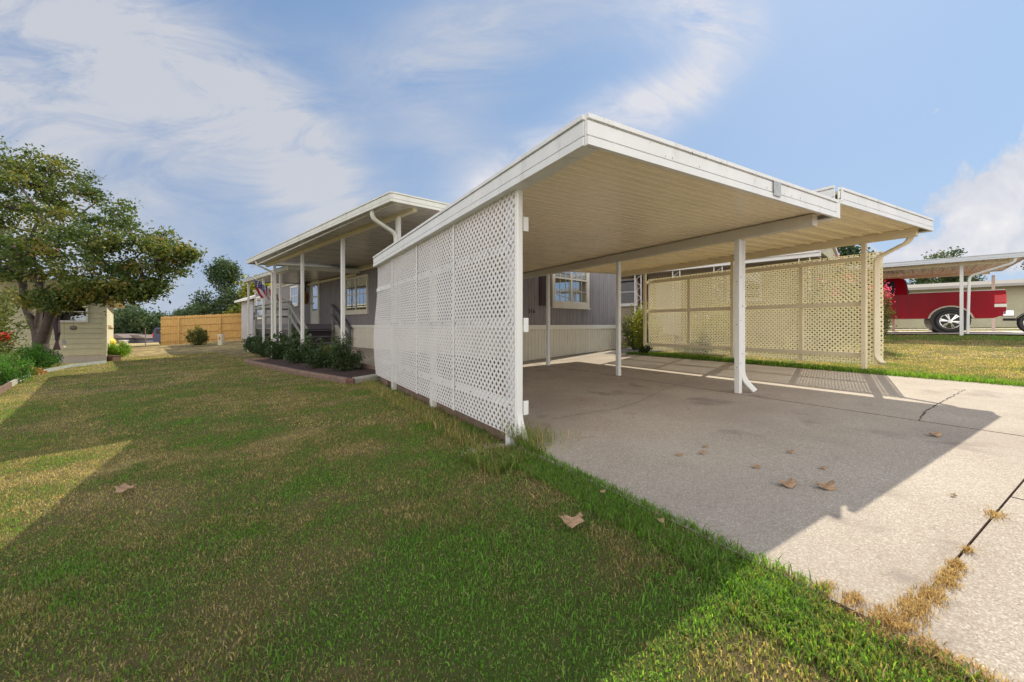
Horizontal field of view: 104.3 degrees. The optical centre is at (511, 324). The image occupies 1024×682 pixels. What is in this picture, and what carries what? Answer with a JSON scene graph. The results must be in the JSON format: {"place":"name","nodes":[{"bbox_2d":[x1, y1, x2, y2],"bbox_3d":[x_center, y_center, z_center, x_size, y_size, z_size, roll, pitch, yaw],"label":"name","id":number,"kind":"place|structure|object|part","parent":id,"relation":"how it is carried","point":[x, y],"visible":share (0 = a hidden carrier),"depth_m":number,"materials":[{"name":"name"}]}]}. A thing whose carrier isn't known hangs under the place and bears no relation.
{"place":"outdoors","nodes":[
{"label":"outdoors","id":0,"kind":"place"},
{"bbox_2d":[345,347,504,385],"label":"patio","id":1,"kind":"structure","parent":0,"point":[369,361],"depth_m":9.25,"materials":[{"name":"concrete"}]},
{"bbox_2d":[0,327,1023,681],"bbox_3d":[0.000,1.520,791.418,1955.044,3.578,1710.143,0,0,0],"label":"ground","id":2,"kind":"structure","parent":0,"point":[158,349],"depth_m":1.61,"materials":[{"name":"green plant"}]},
{"bbox_2d":[0,382,11,393],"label":"edging board","id":3,"kind":"object","parent":2,"relation":"on","point":[6,386],"visible":0.78,"depth_m":7.64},
{"bbox_2d":[0,281,31,365],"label":"crape myrtle","id":4,"kind":"object","parent":2,"relation":"on","point":[6,339],"visible":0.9,"depth_m":9.62,"materials":[{"name":"red plant"}]},
{"bbox_2d":[0,350,40,384],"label":"round shrub","id":5,"kind":"object","parent":2,"relation":"on","point":[8,373],"visible":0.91,"depth_m":8.90,"materials":[{"name":"green plant"}]},
{"bbox_2d":[10,374,30,386],"bbox_3d":[-11.719,1.285,9.523,3.528,0.206,0.040,0,0,44],"label":"edging board","id":6,"kind":"object","parent":2,"relation":"on","point":[14,382],"visible":0.14,"depth_m":8.66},
{"bbox_2d":[9,365,47,374],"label":"hosta","id":7,"kind":"object","parent":2,"relation":"on","point":[41,371],"visible":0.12,"depth_m":10.83,"materials":[{"name":"orange plant"}]},
{"bbox_2d":[2,342,61,368],"bbox_3d":[-14.167,0.926,11.607,1.720,0.975,1.376,0,0,0],"label":"round shrub","id":8,"kind":"object","parent":2,"relation":"on","point":[37,354],"visible":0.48,"depth_m":11.62,"materials":[{"name":"green plant"}]},
{"bbox_2d":[35,344,63,366],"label":"shrub","id":9,"kind":"object","parent":2,"relation":"on","point":[56,354],"visible":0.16,"depth_m":12.70,"materials":[{"name":"green plant"}]},
{"bbox_2d":[39,364,72,373],"bbox_3d":[-13.436,1.311,11.654,0.040,0.154,2.024,0,0,-26],"label":"edging board","id":10,"kind":"object","parent":2,"relation":"on","point":[59,368],"visible":0.5,"depth_m":11.88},
{"bbox_2d":[0,276,124,363],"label":"mobile home","id":11,"kind":"object","parent":2,"relation":"on","point":[88,340],"visible":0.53,"depth_m":15.47,"materials":[{"name":"beige"}]},
{"bbox_2d":[42,305,87,321],"bbox_3d":[-17.065,-0.510,15.174,1.250,0.820,0.052,0,0,-44],"label":"window","id":12,"kind":"structure","parent":11,"relation":"in","point":[68,317],"depth_m":15.39,"materials":[{"name":"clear glass"}]},
{"bbox_2d":[73,360,106,366],"bbox_3d":[-13.961,1.289,13.166,0.040,0.131,1.222,0,0,-7],"label":"edging board","id":13,"kind":"object","parent":2,"relation":"on","point":[89,363],"visible":0.64,"depth_m":13.14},
{"bbox_2d":[0,136,212,352],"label":"shade tree","id":14,"kind":"object","parent":2,"relation":"on","point":[72,291],"visible":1,"depth_m":13.01,"materials":[{"name":"green plant"}]},
{"bbox_2d":[53,312,60,349],"bbox_3d":[-14.856,0.156,12.995,0.197,1.313,0.184,0,0,44],"label":"windsock","id":15,"kind":"object","parent":14,"relation":"hanging from","point":[56,327],"visible":0.9,"depth_m":12.97,"materials":[{"name":"fabric"}]},
{"bbox_2d":[69,313,76,329],"bbox_3d":[-14.537,-0.112,13.200,0.260,0.572,0.100,0,0,0],"label":"bird feeder","id":16,"kind":"object","parent":14,"relation":"hanging from","point":[73,327],"visible":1,"depth_m":13.17,"materials":[{"name":"grey metal"}]},
{"bbox_2d":[110,338,116,346],"bbox_3d":[-20.438,1.076,20.500,1.190,0.880,0.600,0,0,0],"label":"garden cart","id":17,"kind":"object","parent":2,"relation":"on","point":[112,340],"visible":0.03,"depth_m":20.47,"materials":[{"name":"yellow metal"}]},
{"bbox_2d":[107,355,121,361],"bbox_3d":[-16.441,1.385,16.400,0.380,0.250,0.380,0,0,0],"label":"planter box","id":18,"kind":"object","parent":2,"relation":"on","point":[114,357],"visible":0.79,"depth_m":16.34,"materials":[{"name":"brown wood"}]},
{"bbox_2d":[107,341,132,356],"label":"lime bush","id":19,"kind":"object","parent":2,"relation":"on","point":[124,350],"visible":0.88,"depth_m":17.32,"materials":[{"name":"green plant"}]},
{"bbox_2d":[113,483,136,492],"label":"dry leaf","id":20,"kind":"object","parent":2,"relation":"on","point":[123,487],"visible":1,"depth_m":2.59,"materials":[{"name":"brown plant"}]},
{"bbox_2d":[113,334,142,343],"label":"building","id":21,"kind":"structure","parent":2,"relation":"on","point":[118,337],"depth_m":70.47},
{"bbox_2d":[113,303,150,333],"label":"tree","id":22,"kind":"object","parent":2,"relation":"on","point":[118,313],"visible":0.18,"depth_m":78.58,"materials":[{"name":"green plant"}]},
{"bbox_2d":[113,304,171,333],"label":"tree","id":23,"kind":"object","parent":2,"relation":"on","point":[139,322],"visible":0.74,"depth_m":76.44,"materials":[{"name":"green plant"}]},
{"bbox_2d":[130,334,158,342],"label":"building","id":24,"kind":"structure","parent":2,"relation":"on","point":[141,338],"depth_m":72.00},
{"bbox_2d":[152,328,160,344],"bbox_3d":[-33.974,1.142,40.840,4.320,1.750,1.920,0,0,0],"label":"parked van","id":25,"kind":"object","parent":2,"relation":"on","point":[156,334],"visible":0.16,"depth_m":40.00,"materials":[{"name":"blue metal"}]},
{"bbox_2d":[160,307,183,342],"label":"background tree","id":26,"kind":"object","parent":2,"relation":"on","point":[174,313],"visible":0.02,"depth_m":55.08,"materials":[{"name":"green plant"}]},
{"bbox_2d":[176,301,209,341],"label":"background tree","id":27,"kind":"object","parent":2,"relation":"on","point":[184,313],"visible":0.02,"depth_m":51.14,"materials":[{"name":"green plant"}]},
{"bbox_2d":[183,324,209,344],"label":"bush","id":28,"kind":"object","parent":2,"relation":"on","point":[202,338],"visible":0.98,"depth_m":25.38,"materials":[{"name":"green plant"}]},
{"bbox_2d":[160,313,241,344],"bbox_3d":[-25.889,0.296,31.172,4.815,2.488,10.703,0,0,-65],"label":"wooden fence","id":29,"kind":"object","parent":2,"relation":"on","point":[173,331],"visible":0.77,"depth_m":29.27,"materials":[{"name":"brown wood"}]},
{"bbox_2d":[185,254,248,340],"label":"background tree","id":30,"kind":"object","parent":2,"relation":"on","point":[220,272],"visible":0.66,"depth_m":45.16,"materials":[{"name":"green plant"}]},
{"bbox_2d":[218,334,224,344],"bbox_3d":[-18.264,0.948,25.000,0.300,0.700,0.300,0,0,0],"label":"utility pedestal","id":31,"kind":"object","parent":2,"relation":"on","point":[221,339],"visible":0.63,"depth_m":24.87,"materials":[{"name":"white metal"}]},
{"bbox_2d":[234,295,254,339],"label":"garden shed","id":32,"kind":"structure","parent":2,"relation":"on","point":[244,318],"depth_m":28.44,"materials":[{"name":"white metal"}]},
{"bbox_2d":[222,274,270,313],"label":"background tree","id":33,"kind":"object","parent":2,"relation":"on","point":[244,290],"visible":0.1,"depth_m":43.18,"materials":[{"name":"green plant"}]},
{"bbox_2d":[246,358,270,360],"bbox_3d":[-7.432,1.063,12.149,1.168,0.174,0.115,0,0,-44],"label":"landscape timber","id":34,"kind":"object","parent":2,"relation":"on","point":[259,359],"visible":0.29,"depth_m":11.97,"materials":[{"name":"brown wood"}]},
{"bbox_2d":[241,330,277,352],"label":"hydrangea","id":35,"kind":"object","parent":2,"relation":"on","point":[248,343],"visible":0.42,"depth_m":15.67,"materials":[{"name":"green plant"}]},
{"bbox_2d":[243,360,298,374],"bbox_3d":[-6.171,1.055,10.102,4.691,0.190,0.114,0,0,44],"label":"landscape timber","id":36,"kind":"object","parent":2,"relation":"on","point":[277,368],"visible":0.78,"depth_m":9.63,"materials":[{"name":"brown wood"}]},
{"bbox_2d":[254,301,351,347],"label":"porch deck","id":37,"kind":"structure","parent":2,"relation":"on","point":[322,331],"depth_m":16.19,"materials":[{"name":"grey wood"}]},
{"bbox_2d":[256,359,382,377],"bbox_3d":[-4.977,1.008,9.783,1.318,0.140,6.814,0,0,-44],"label":"mulch bed","id":38,"kind":"object","parent":2,"relation":"on","point":[348,374],"visible":0.47,"depth_m":8.82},
{"bbox_2d":[249,333,269,356],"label":"shrub","id":39,"kind":"object","parent":38,"relation":"on","point":[259,350],"visible":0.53,"depth_m":13.63,"materials":[{"name":"green plant"}]},
{"bbox_2d":[263,337,290,359],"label":"shrub","id":40,"kind":"object","parent":38,"relation":"on","point":[274,353],"visible":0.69,"depth_m":11.94,"materials":[{"name":"green plant"}]},
{"bbox_2d":[265,327,311,359],"bbox_3d":[-6.838,0.594,12.314,1.338,1.075,1.368,0,0,0],"label":"hydrangea","id":41,"kind":"object","parent":38,"relation":"on","point":[293,335],"visible":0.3,"depth_m":12.16,"materials":[{"name":"green plant"}]},
{"bbox_2d":[281,335,317,363],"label":"shrub","id":42,"kind":"object","parent":38,"relation":"on","point":[293,355],"visible":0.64,"depth_m":10.58,"materials":[{"name":"green plant"}]},
{"bbox_2d":[298,336,332,362],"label":"hydrangea","id":43,"kind":"object","parent":38,"relation":"on","point":[301,347],"visible":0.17,"depth_m":10.72,"materials":[{"name":"green plant"}]},
{"bbox_2d":[301,338,336,368],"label":"shrub","id":44,"kind":"object","parent":38,"relation":"on","point":[316,359],"visible":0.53,"depth_m":9.14,"materials":[{"name":"green plant"}]},
{"bbox_2d":[322,330,366,371],"bbox_3d":[-3.561,0.583,8.581,0.997,0.940,0.872,0,0,0],"label":"shrub","id":45,"kind":"object","parent":38,"relation":"on","point":[343,359],"visible":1,"depth_m":8.50,"materials":[{"name":"green plant"}]},
{"bbox_2d":[298,370,347,383],"bbox_3d":[-3.681,1.015,7.752,2.103,0.150,0.115,0,0,41],"label":"landscape timber","id":46,"kind":"object","parent":2,"relation":"on","point":[338,379],"visible":0.72,"depth_m":7.62,"materials":[{"name":"brown wood"}]},
{"bbox_2d":[347,378,353,383],"bbox_3d":[-2.839,1.005,7.015,0.104,0.134,0.115,0,0,-17],"label":"landscape timber","id":47,"kind":"object","parent":2,"relation":"on","point":[350,380],"visible":0.75,"depth_m":6.97,"materials":[{"name":"brown wood"}]},
{"bbox_2d":[352,374,380,382],"bbox_3d":[-2.672,0.991,7.316,0.115,0.152,0.534,0,0,36],"label":"landscape timber","id":48,"kind":"object","parent":2,"relation":"on","point":[358,379],"visible":0.61,"depth_m":7.26,"materials":[{"name":"grey wood"}]},
{"bbox_2d":[253,263,615,360],"bbox_3d":[-7.106,-0.742,19.180,4.220,3.957,25.220,0,0,-44],"label":"mobile home","id":49,"kind":"object","parent":2,"relation":"on","point":[582,312],"visible":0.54,"depth_m":10.91,"materials":[{"name":"grey"}]},
{"bbox_2d":[256,296,261,318],"bbox_3d":[-16.441,-1.115,25.874,0.075,1.490,1.440,0,0,-44],"label":"window","id":50,"kind":"structure","parent":49,"relation":"in","point":[258,299],"depth_m":25.86,"materials":[{"name":"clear glass"}]},
{"bbox_2d":[290,285,298,306],"bbox_3d":[-11.239,-1.485,20.540,0.075,1.070,1.340,0,0,-44],"label":"window","id":51,"kind":"structure","parent":49,"relation":"in","point":[294,290],"depth_m":20.45,"materials":[{"name":"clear glass"}]},
{"bbox_2d":[243,265,359,350],"bbox_3d":[-8.942,-0.456,16.459,2.428,3.450,6.886,0,0,-44],"label":"patio cover","id":52,"kind":"object","parent":49,"relation":"attached to","point":[288,274],"visible":0.8,"depth_m":15.63,"materials":[{"name":"metal"}]},
{"bbox_2d":[304,291,308,303],"bbox_3d":[-9.936,-1.326,19.197,0.682,0.656,0.274,0,0,41],"label":"wreath","id":53,"kind":"object","parent":49,"relation":"attached to","point":[306,296],"visible":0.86,"depth_m":19.07,"materials":[{"name":"orange plant"}]},
{"bbox_2d":[310,280,319,323],"bbox_3d":[-9.089,-1.080,18.321,0.100,2.060,1.080,0,0,-44],"label":"door","id":54,"kind":"structure","parent":49,"relation":"in","point":[314,289],"depth_m":18.31,"materials":[{"name":"white glass"}]},
{"bbox_2d":[246,191,449,371],"bbox_3d":[-4.326,-0.564,11.107,3.298,3.560,10.296,0,0,-44],"label":"patio cover","id":55,"kind":"object","parent":49,"relation":"attached to","point":[362,234],"visible":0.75,"depth_m":9.12,"materials":[{"name":"metal"}]},
{"bbox_2d":[252,276,286,301],"bbox_3d":[-8.876,-1.309,14.739,0.281,0.864,1.361,0,0,26],"label":"flag","id":56,"kind":"object","parent":55,"relation":"attached to","point":[263,291],"visible":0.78,"depth_m":14.48,"materials":[{"name":"multicoloured fabric"}]},
{"bbox_2d":[345,274,368,314],"bbox_3d":[-5.934,-1.120,15.104,0.075,1.440,2.090,0,0,-44],"label":"window","id":57,"kind":"structure","parent":49,"relation":"in","point":[356,288],"depth_m":15.08,"materials":[{"name":"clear glass"}]},
{"bbox_2d":[551,272,590,309],"bbox_3d":[1.507,-1.095,10.053,1.560,1.370,0.075,0,0,-44],"label":"window","id":58,"kind":"structure","parent":49,"relation":"in","point":[569,290],"depth_m":10.04,"materials":[{"name":"beige glass"}]},
{"bbox_2d":[361,376,514,457],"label":"tall grass","id":59,"kind":"structure","parent":2,"relation":"on","point":[385,392],"depth_m":3.96,"materials":[{"name":"green plant"}]},
{"bbox_2d":[461,441,519,455],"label":"grass","id":60,"kind":"structure","parent":2,"relation":"on","point":[484,447],"depth_m":3.21,"materials":[{"name":"green plant"}]},
{"bbox_2d":[460,433,553,476],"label":"border grass","id":61,"kind":"structure","parent":2,"relation":"on","point":[492,464],"depth_m":2.71,"materials":[{"name":"green plant"}]},
{"bbox_2d":[413,343,686,374],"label":"walkway","id":62,"kind":"structure","parent":2,"relation":"on","point":[596,354],"depth_m":9.75,"materials":[{"name":"concrete"}]},
{"bbox_2d":[621,303,647,349],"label":"rosemary bush","id":63,"kind":"object","parent":62,"relation":"on","point":[626,321],"visible":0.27,"depth_m":11.27,"materials":[{"name":"green plant"}]},
{"bbox_2d":[628,302,662,349],"bbox_3d":[3.444,0.004,10.253,0.867,1.402,1.016,0,0,0],"label":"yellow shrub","id":64,"kind":"object","parent":62,"relation":"on","point":[638,329],"visible":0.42,"depth_m":10.16,"materials":[{"name":"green plant"}]},
{"bbox_2d":[558,512,583,527],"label":"dry leaf","id":65,"kind":"object","parent":2,"relation":"on","point":[571,522],"visible":1,"depth_m":1.78,"materials":[{"name":"brown plant"}]},
{"bbox_2d":[373,113,933,446],"bbox_3d":[1.691,-0.168,6.285,6.336,2.594,5.624,0,0,-31],"label":"carport","id":66,"kind":"object","parent":2,"relation":"on","point":[597,194],"visible":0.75,"depth_m":4.06,"materials":[{"name":"metal"}]},
{"bbox_2d":[374,190,516,436],"bbox_3d":[-1.206,-0.103,5.104,0.084,1.984,4.830,0,0,-31],"label":"lattice screen","id":67,"kind":"object","parent":66,"relation":"attached to","point":[485,254],"visible":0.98,"depth_m":4.00,"materials":[{"name":"white plastic"}]},
{"bbox_2d":[647,251,883,364],"bbox_3d":[4.373,-0.247,7.779,0.077,1.695,4.370,0,0,-31],"label":"lattice screen","id":68,"kind":"object","parent":66,"relation":"attached to","point":[801,351],"visible":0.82,"depth_m":7.14,"materials":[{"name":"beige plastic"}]},
{"bbox_2d":[497,440,843,624],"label":"lush grass","id":69,"kind":"structure","parent":2,"relation":"on","point":[592,505],"depth_m":1.65,"materials":[{"name":"green plant"}]},
{"bbox_2d":[679,298,745,351],"bbox_3d":[4.630,-0.004,9.340,1.345,1.392,1.135,0,0,-8],"label":"yellow shrub","id":70,"kind":"object","parent":2,"relation":"on","point":[708,330],"visible":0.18,"depth_m":9.16,"materials":[{"name":"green plant"}]},
{"bbox_2d":[621,248,841,343],"bbox_3d":[5.055,-0.896,16.684,4.260,3.327,13.180,0,0,-44],"label":"mobile home","id":71,"kind":"object","parent":2,"relation":"on","point":[631,290],"visible":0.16,"depth_m":12.96,"materials":[{"name":"beige"}]},
{"bbox_2d":[621,278,637,306],"bbox_3d":[4.442,-1.265,15.582,0.075,1.070,1.040,0,0,-44],"label":"window","id":72,"kind":"structure","parent":71,"relation":"in","point":[627,285],"depth_m":15.49,"materials":[{"name":"clear glass"}]},
{"bbox_2d":[656,282,678,334],"bbox_3d":[5.646,-0.650,14.382,0.030,2.000,0.900,0,0,-44],"label":"door","id":73,"kind":"structure","parent":71,"relation":"in","point":[666,282],"depth_m":14.39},
{"bbox_2d":[726,267,761,302],"bbox_3d":[7.340,-1.265,12.613,0.075,1.070,1.040,0,0,-44],"label":"window","id":74,"kind":"structure","parent":71,"relation":"in","point":[758,267],"depth_m":12.46,"materials":[{"name":"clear glass"}]},
{"bbox_2d":[625,350,1023,386],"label":"edge grass","id":75,"kind":"structure","parent":2,"relation":"on","point":[909,373],"depth_m":6.03,"materials":[{"name":"green plant"}]},
{"bbox_2d":[787,250,881,349],"bbox_3d":[7.365,-0.557,9.288,1.868,2.386,1.642,0,0,0],"label":"crape myrtle","id":76,"kind":"object","parent":2,"relation":"on","point":[832,311],"visible":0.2,"depth_m":9.13,"materials":[{"name":"green plant"}]},
{"bbox_2d":[837,244,873,266],"bbox_3d":[25.297,-3.331,29.912,5.550,7.465,4.925,0,0,-27],"label":"background tree","id":77,"kind":"object","parent":2,"relation":"on","point":[850,250],"visible":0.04,"depth_m":29.25,"materials":[{"name":"green plant"}]},
{"bbox_2d":[724,571,994,681],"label":"grass","id":78,"kind":"structure","parent":2,"relation":"on","point":[861,633],"depth_m":1.11,"materials":[{"name":"green plant"}]},
{"bbox_2d":[855,282,896,349],"bbox_3d":[8.162,-0.190,8.966,0.785,1.618,0.783,0,0,0],"label":"crape myrtle","id":79,"kind":"object","parent":2,"relation":"on","point":[886,298],"visible":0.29,"depth_m":8.80,"materials":[{"name":"green plant"}]},
{"bbox_2d":[754,555,1023,681],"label":"straw grass","id":80,"kind":"structure","parent":2,"relation":"on","point":[983,672],"depth_m":1.12,"materials":[{"name":"plant"}]},
{"bbox_2d":[833,252,1023,335],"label":"carport","id":81,"kind":"object","parent":2,"relation":"on","point":[963,266],"visible":0.52,"depth_m":12.09,"materials":[{"name":"metal"}]},
{"bbox_2d":[907,246,989,284],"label":"background tree","id":82,"kind":"object","parent":2,"relation":"on","point":[950,279],"visible":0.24,"depth_m":47.17,"materials":[{"name":"green plant"}]},
{"bbox_2d":[888,279,1023,327],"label":"mobile home","id":83,"kind":"object","parent":2,"relation":"on","point":[1014,289],"depth_m":24.54,"materials":[{"name":"beige"}]},
{"bbox_2d":[0,0,1023,314],"label":"sky","id":84,"kind":"structure","parent":0,"point":[242,128],"materials":[{"name":"blue"}]},
{"bbox_2d":[390,363,1023,649],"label":"driveway","id":85,"kind":"structure","parent":0,"point":[890,516],"depth_m":2.35,"materials":[{"name":"concrete"}]},
{"bbox_2d":[496,416,580,449],"bbox_3d":[0.194,0.768,3.007,0.727,0.224,0.749,0,0,0],"label":"weed clump","id":86,"kind":"object","parent":85,"relation":"on","point":[535,433],"visible":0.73,"depth_m":2.96,"materials":[{"name":"green plant"}]},
{"bbox_2d":[778,478,797,487],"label":"dry leaf","id":87,"kind":"object","parent":85,"relation":"on","point":[790,483],"visible":1,"depth_m":2.11,"materials":[{"name":"brown plant"}]},
{"bbox_2d":[814,480,836,489],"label":"dry leaf","id":88,"kind":"object","parent":85,"relation":"on","point":[829,485],"visible":1,"depth_m":2.07,"materials":[{"name":"brown plant"}]},
{"bbox_2d":[927,431,941,436],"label":"dry leaf","id":89,"kind":"object","parent":85,"relation":"on","point":[937,434],"visible":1,"depth_m":2.88,"materials":[{"name":"brown plant"}]},
{"bbox_2d":[532,354,1023,435],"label":"driveway","id":90,"kind":"structure","parent":0,"point":[998,408],"depth_m":4.68,"materials":[{"name":"concrete"}]},
{"bbox_2d":[636,345,652,354],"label":"young weed","id":91,"kind":"object","parent":90,"relation":"on","point":[642,349],"visible":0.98,"depth_m":9.42,"materials":[{"name":"green plant"}]},
{"bbox_2d":[919,390,962,420],"bbox_3d":[4.215,0.758,3.902,2.140,0.062,0.062,0,0,-35],"label":"concrete crack","id":92,"kind":"object","parent":90,"relation":"on","point":[936,405],"visible":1,"depth_m":3.78,"materials":[{"name":"grey concrete"}]},
{"bbox_2d":[848,331,1023,333],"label":"neighbour driveway","id":93,"kind":"structure","parent":0,"point":[970,332],"depth_m":13.18,"materials":[{"name":"concrete"}]},
{"bbox_2d":[838,278,1016,332],"bbox_3d":[13.919,-0.667,14.489,5.720,1.945,2.225,0,0,42],"label":"pickup truck","id":94,"kind":"object","parent":93,"relation":"on","point":[937,312],"visible":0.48,"depth_m":13.12,"materials":[{"name":"red painted metal"},{"name":"chrome"},{"name":"rubber"}]},
{"bbox_3d":[12.864,-1.300,14.401,1.400,0.470,0.139,0,0,42],"label":"side window","id":95,"kind":"part","parent":94,"relation":"part of","materials":[{"name":"black glass"}]},
{"bbox_2d":[1016,313,1023,331],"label":"motorcycle","id":96,"kind":"object","parent":93,"relation":"on","point":[1020,322],"visible":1,"depth_m":12.30,"materials":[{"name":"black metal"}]},
{"bbox_2d":[890,328,1018,329],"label":"street","id":97,"kind":"structure","parent":0,"point":[925,329],"depth_m":18.76,"materials":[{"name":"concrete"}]},
{"bbox_2d":[893,497,1023,681],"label":"driveway","id":98,"kind":"structure","parent":0,"point":[983,619],"depth_m":1.23,"materials":[{"name":"concrete"}]},
{"bbox_2d":[812,505,1010,681],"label":"dry grass","id":99,"kind":"structure","parent":98,"relation":"on","point":[913,607],"depth_m":1.23,"materials":[{"name":"beige plant"}]},
{"bbox_2d":[1011,482,1023,499],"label":"driveway","id":100,"kind":"structure","parent":0,"point":[1018,493],"depth_m":1.97,"materials":[{"name":"concrete"}]}
]}

